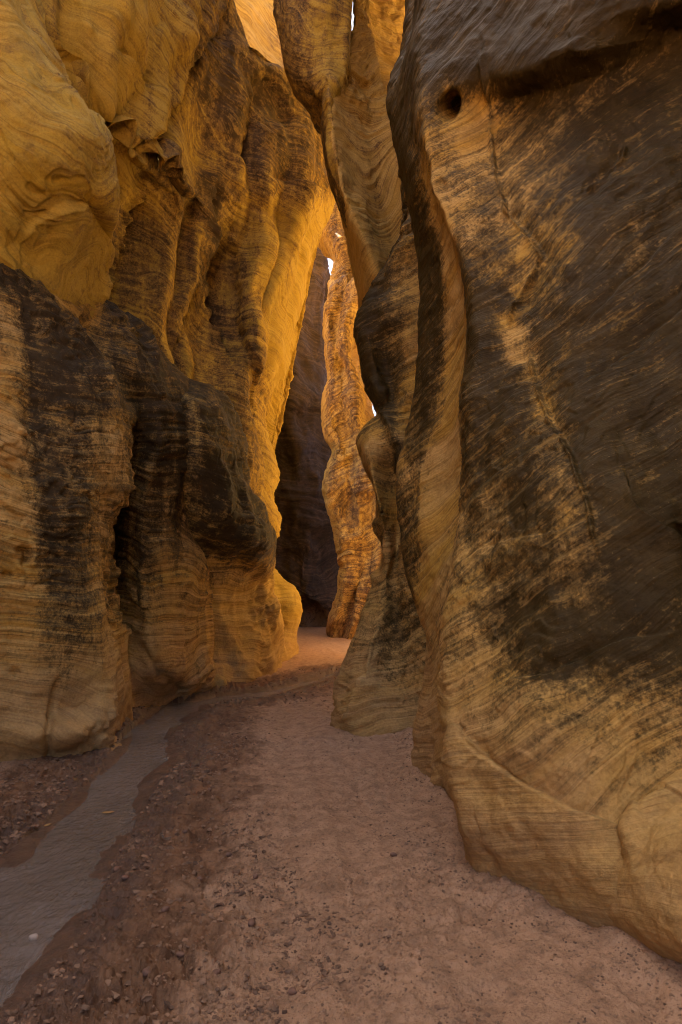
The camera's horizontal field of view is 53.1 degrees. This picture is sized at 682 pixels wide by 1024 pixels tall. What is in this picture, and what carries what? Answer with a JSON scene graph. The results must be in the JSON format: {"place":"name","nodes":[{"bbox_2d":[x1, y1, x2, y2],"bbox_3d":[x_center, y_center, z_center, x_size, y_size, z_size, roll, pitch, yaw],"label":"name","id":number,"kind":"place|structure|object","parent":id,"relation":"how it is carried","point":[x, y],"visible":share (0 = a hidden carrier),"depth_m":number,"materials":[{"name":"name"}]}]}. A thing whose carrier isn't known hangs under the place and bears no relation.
{"place":"outdoors","nodes":[
{"label":"outdoors","id":0,"kind":"place"},
{"bbox_2d":[0,672,338,1006],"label":"water","id":1,"kind":"structure","parent":0,"point":[49,888],"depth_m":3.85,"materials":[{"name":"liquid"}]},
{"bbox_2d":[28,933,37,940],"bbox_3d":[-1.334,1.849,2.962,0.042,0.027,0.031,0,-6,0],"label":"stone","id":2,"kind":"object","parent":1,"relation":"on","point":[34,936],"visible":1,"depth_m":2.95,"materials":[{"name":"beige stone"}]},
{"bbox_2d":[234,0,283,67],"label":"canyon wall","id":3,"kind":"structure","parent":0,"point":[257,18],"depth_m":18.23,"materials":[{"name":"orange stone"}]},
{"bbox_2d":[0,627,681,1023],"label":"ground","id":4,"kind":"structure","parent":0,"point":[342,775],"depth_m":3.21,"materials":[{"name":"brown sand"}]},
{"bbox_2d":[113,866,120,871],"bbox_3d":[-1.187,1.893,3.615,0.035,0.028,0.046,-2,-6,15],"label":"stone","id":5,"kind":"object","parent":4,"relation":"on","point":[116,868],"visible":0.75,"depth_m":3.60,"materials":[{"name":"brown stone"}]},
{"bbox_2d":[121,875,128,879],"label":"stone","id":6,"kind":"object","parent":4,"relation":"on","point":[124,877],"visible":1,"depth_m":3.45,"materials":[{"name":"brown stone"}]},
{"bbox_2d":[142,967,150,976],"bbox_3d":[-0.735,1.740,2.579,0.029,0.025,0.038,5,-8,-40],"label":"stone","id":7,"kind":"object","parent":4,"relation":"on","point":[145,971],"visible":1,"depth_m":2.57,"materials":[{"name":"brown stone"}]},
{"bbox_2d":[161,906,169,911],"bbox_3d":[-0.800,1.808,3.107,0.039,0.023,0.026,6,-8,-43],"label":"stone","id":8,"kind":"object","parent":4,"relation":"on","point":[165,908],"visible":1,"depth_m":3.10,"materials":[{"name":"brown stone"}]},
{"bbox_2d":[176,950,183,957],"bbox_3d":[-0.647,1.781,2.743,0.038,0.024,0.026,-2,-6,18],"label":"stone","id":9,"kind":"object","parent":4,"relation":"on","point":[180,954],"visible":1,"depth_m":2.73,"materials":[{"name":"brown stone"}]},
{"bbox_2d":[213,969,220,974],"bbox_3d":[-0.482,1.786,2.639,0.028,0.026,0.042,-4,-7,34],"label":"stone","id":10,"kind":"object","parent":4,"relation":"on","point":[216,971],"visible":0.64,"depth_m":2.63,"materials":[{"name":"brown stone"}]},
{"bbox_2d":[248,918,255,926],"bbox_3d":[-0.390,1.792,2.976,0.034,0.029,0.043,0,-6,3],"label":"stone","id":11,"kind":"object","parent":4,"relation":"on","point":[251,922],"visible":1,"depth_m":2.96,"materials":[{"name":"brown stone"}]},
{"bbox_2d":[287,987,296,994],"bbox_3d":[-0.184,1.809,2.572,0.039,0.025,0.025,-1,-6,6],"label":"stone","id":12,"kind":"object","parent":4,"relation":"on","point":[291,991],"visible":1,"depth_m":2.56,"materials":[{"name":"brown stone"}]},
{"bbox_2d":[274,248,339,626],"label":"canyon wall","id":13,"kind":"structure","parent":4,"relation":"on","point":[307,566],"depth_m":24.27,"materials":[{"name":"stone"}]},
{"bbox_2d":[318,202,381,638],"bbox_3d":[1.986,-4.573,21.714,7.053,17.410,4.409,0,-6,0],"label":"rock column","id":14,"kind":"object","parent":4,"relation":"on","point":[348,492],"visible":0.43,"depth_m":19.73,"materials":[{"name":"orange stone"}]},
{"bbox_3d":[5.120,-5.422,16.065,7.553,17.951,12.819,0,-6,0],"label":"canyon wall","id":15,"kind":"object","parent":4,"relation":"on","visible":0},
{"bbox_2d":[273,0,373,252],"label":"rock fin","id":16,"kind":"object","parent":15,"relation":"attached to","point":[314,38],"visible":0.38,"depth_m":10.35,"materials":[{"name":"stone"}]},
{"bbox_2d":[331,0,404,309],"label":"rock fin","id":17,"kind":"object","parent":15,"relation":"attached to","point":[367,170],"visible":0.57,"depth_m":10.79,"materials":[{"name":"orange stone"}]},
{"bbox_2d":[327,7,375,416],"label":"sky","id":18,"kind":"structure","parent":0,"point":[330,262],"materials":[{"name":"white"}]},
{"label":"terrain","id":19,"kind":"structure","parent":0,"visible":0},
{"bbox_2d":[0,263,214,761],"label":"rock buttress","id":20,"kind":"object","parent":19,"relation":"on","point":[106,611],"visible":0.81,"depth_m":6.62,"materials":[{"name":"stone"}]},
{"bbox_2d":[41,0,335,687],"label":"canyon wall","id":21,"kind":"structure","parent":19,"relation":"on","point":[227,200],"depth_m":12.38,"materials":[{"name":"stone"}]},
{"bbox_2d":[0,0,119,316],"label":"rock bulge","id":22,"kind":"object","parent":21,"relation":"attached to","point":[59,199],"visible":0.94,"depth_m":6.80,"materials":[{"name":"stone"}]},
{"bbox_2d":[172,364,284,682],"bbox_3d":[-1.792,0.613,12.207,1.522,5.076,6.988,0,-6,0],"label":"rock pillar","id":23,"kind":"object","parent":19,"relation":"on","point":[232,531],"visible":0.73,"depth_m":9.99,"materials":[{"name":"stone"}]},
{"bbox_2d":[330,0,425,736],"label":"rock fin","id":24,"kind":"object","parent":19,"relation":"on","point":[378,683],"visible":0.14,"depth_m":7.65,"materials":[{"name":"stone"}]},
{"bbox_2d":[386,0,681,927],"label":"canyon wall","id":25,"kind":"structure","parent":19,"relation":"on","point":[538,466],"depth_m":4.07,"materials":[{"name":"stone"}]},
{"bbox_2d":[607,770,681,963],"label":"rock lobe","id":26,"kind":"object","parent":19,"relation":"on","point":[645,908],"visible":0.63,"depth_m":2.71,"materials":[{"name":"stone"}]}
]}

